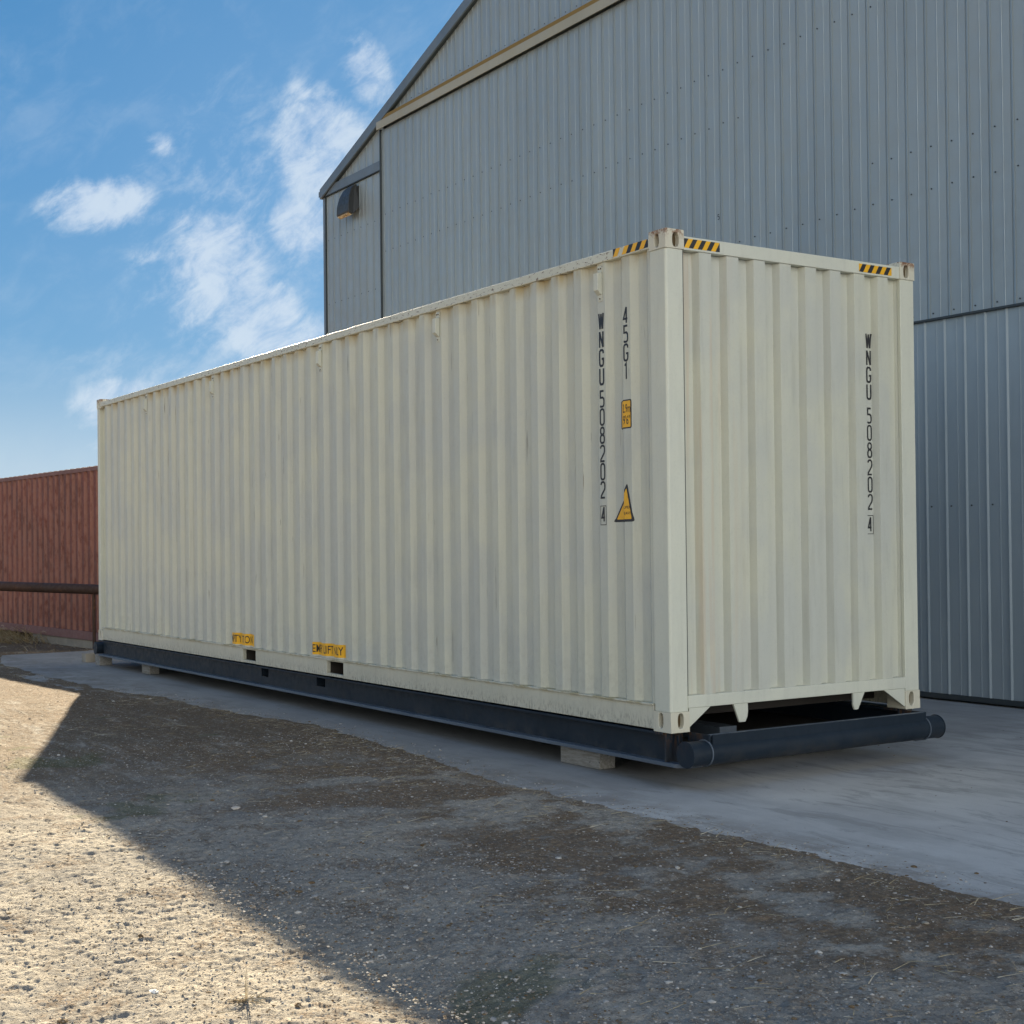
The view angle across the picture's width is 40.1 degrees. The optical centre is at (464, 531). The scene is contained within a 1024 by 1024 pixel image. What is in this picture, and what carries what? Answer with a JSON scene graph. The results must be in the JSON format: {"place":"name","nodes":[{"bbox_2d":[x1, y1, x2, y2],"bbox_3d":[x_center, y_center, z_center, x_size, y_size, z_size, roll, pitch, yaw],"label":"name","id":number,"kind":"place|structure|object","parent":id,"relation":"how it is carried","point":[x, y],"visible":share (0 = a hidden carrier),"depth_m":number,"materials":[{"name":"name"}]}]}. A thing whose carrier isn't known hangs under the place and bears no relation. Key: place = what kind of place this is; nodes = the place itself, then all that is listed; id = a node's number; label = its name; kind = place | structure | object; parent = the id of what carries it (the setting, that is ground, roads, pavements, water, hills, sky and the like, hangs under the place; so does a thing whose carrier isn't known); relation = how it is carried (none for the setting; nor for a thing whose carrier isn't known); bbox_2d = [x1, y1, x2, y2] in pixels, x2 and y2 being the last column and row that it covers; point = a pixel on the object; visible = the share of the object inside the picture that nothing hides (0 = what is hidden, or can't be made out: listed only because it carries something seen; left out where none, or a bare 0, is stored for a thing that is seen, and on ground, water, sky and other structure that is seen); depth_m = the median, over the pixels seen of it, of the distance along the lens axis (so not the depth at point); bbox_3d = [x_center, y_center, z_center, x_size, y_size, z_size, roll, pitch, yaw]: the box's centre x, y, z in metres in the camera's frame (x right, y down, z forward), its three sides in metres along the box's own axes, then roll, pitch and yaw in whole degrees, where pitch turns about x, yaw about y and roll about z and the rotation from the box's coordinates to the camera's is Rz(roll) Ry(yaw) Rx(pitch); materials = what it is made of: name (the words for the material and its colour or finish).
{"place":"outdoors","nodes":[
{"label":"outdoors","id":0,"kind":"place"},
{"bbox_2d":[0,0,462,477],"label":"sky","id":1,"kind":"structure","parent":0,"point":[165,165],"materials":[{"name":"blue"}]},
{"bbox_2d":[0,632,1023,1023],"bbox_3d":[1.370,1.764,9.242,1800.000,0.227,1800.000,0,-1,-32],"label":"ground","id":2,"kind":"structure","parent":0,"point":[64,706],"depth_m":6.41,"materials":[{"name":"beige gravel"}]},
{"bbox_2d":[0,625,86,650],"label":"dead grass","id":3,"kind":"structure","parent":2,"relation":"on","point":[8,635],"depth_m":26.30,"materials":[{"name":"plant"}]},
{"bbox_2d":[0,581,98,644],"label":"pipe barrier","id":4,"kind":"object","parent":2,"relation":"on","point":[93,589],"visible":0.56,"depth_m":23.22,"materials":[{"name":"metal"}]},
{"bbox_2d":[57,1019,67,1022],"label":"stone","id":5,"kind":"object","parent":2,"relation":"on","point":[61,1020],"visible":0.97,"depth_m":5.04,"materials":[{"name":"beige stone"}]},
{"bbox_2d":[32,634,98,648],"bbox_3d":[-6.539,2.135,25.396,0.916,0.401,4.778,0,-1,-37],"label":"concrete footing","id":6,"kind":"object","parent":2,"relation":"on","point":[80,643],"visible":0.11,"depth_m":25.63,"materials":[{"name":"grey concrete"}]},
{"bbox_2d":[149,989,158,993],"bbox_3d":[-1.184,1.756,5.334,0.034,0.021,0.044,0,-1,-32],"label":"stone","id":7,"kind":"object","parent":2,"relation":"on","point":[153,991],"visible":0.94,"depth_m":5.33,"materials":[{"name":"white stone"}]},
{"bbox_2d":[229,966,275,1004],"bbox_3d":[-0.801,1.683,5.190,0.190,0.118,0.173,0,-1,-32],"label":"dry weed","id":8,"kind":"object","parent":2,"relation":"on","point":[259,997],"visible":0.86,"depth_m":5.20,"materials":[{"name":"plant"}]},
{"bbox_2d":[0,666,1023,1023],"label":"straw","id":9,"kind":"object","parent":2,"relation":"on","point":[546,880],"visible":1,"depth_m":7.43,"materials":[{"name":"beige plant"}]},
{"bbox_2d":[0,650,1023,906],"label":"concrete slab","id":10,"kind":"structure","parent":2,"relation":"on","point":[900,804],"depth_m":9.56,"materials":[{"name":"grey concrete"}]},
{"bbox_2d":[82,653,94,661],"bbox_3d":[-5.445,1.827,20.261,0.140,0.126,0.190,0,-1,-32],"label":"concrete chunk","id":11,"kind":"object","parent":10,"relation":"on","point":[88,657],"visible":0.91,"depth_m":20.19,"materials":[{"name":"beige concrete"}]},
{"bbox_2d":[96,655,111,664],"bbox_3d":[-5.085,1.812,19.726,0.180,0.138,0.180,0,-1,-32],"label":"timber block","id":12,"kind":"object","parent":10,"relation":"on","point":[101,660],"depth_m":19.65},
{"bbox_2d":[142,664,158,673],"bbox_3d":[-4.105,1.786,18.287,0.130,0.138,0.300,0,-1,-32],"label":"timber block","id":13,"kind":"object","parent":10,"relation":"on","point":[147,669],"depth_m":18.17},
{"bbox_2d":[561,746,614,769],"bbox_3d":[0.902,1.648,10.291,0.145,0.138,0.460,0,-1,-34],"label":"timber block","id":14,"kind":"object","parent":10,"relation":"on","point":[594,760],"depth_m":10.19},
{"bbox_2d":[93,640,945,768],"bbox_3d":[-0.843,1.536,15.056,2.450,0.222,12.656,0,-1,-32],"label":"steel skid","id":15,"kind":"object","parent":14,"relation":"on","point":[707,740],"visible":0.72,"depth_m":10.68,"materials":[{"name":"blue paint"}]},
{"bbox_2d":[97,227,919,733],"bbox_3d":[-0.870,-0.253,15.070,2.477,3.353,12.192,0,-1,-32],"label":"shipping container","id":16,"kind":"object","parent":15,"relation":"on","point":[661,479],"visible":1,"depth_m":10.50,"materials":[{"name":"beige metal"}]},
{"bbox_3d":[-10.432,2.244,31.713,2.740,0.401,4.183,0,-1,-32],"label":"concrete footing","id":17,"kind":"object","parent":2,"relation":"on","visible":0},
{"bbox_2d":[0,466,101,641],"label":"red container","id":18,"kind":"object","parent":17,"relation":"on","point":[48,527],"visible":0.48,"depth_m":26.23,"materials":[{"name":"metal"}]},
{"bbox_2d":[319,0,1023,707],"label":"metal barn","id":19,"kind":"structure","parent":0,"point":[501,140],"depth_m":16.15,"materials":[{"name":"grey metal"}]},
{"bbox_2d":[337,184,359,218],"bbox_3d":[-2.084,-5.912,25.087,0.242,0.575,0.480,0,-1,-32],"label":"wall lamp","id":20,"kind":"object","parent":19,"relation":"attached to","point":[348,204],"visible":1,"depth_m":24.96,"materials":[{"name":"grey metal"}]},
{"bbox_2d":[379,0,1023,706],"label":"sliding door","id":21,"kind":"structure","parent":19,"relation":"in","point":[884,81],"depth_m":15.60,"materials":[{"name":"grey metal"}]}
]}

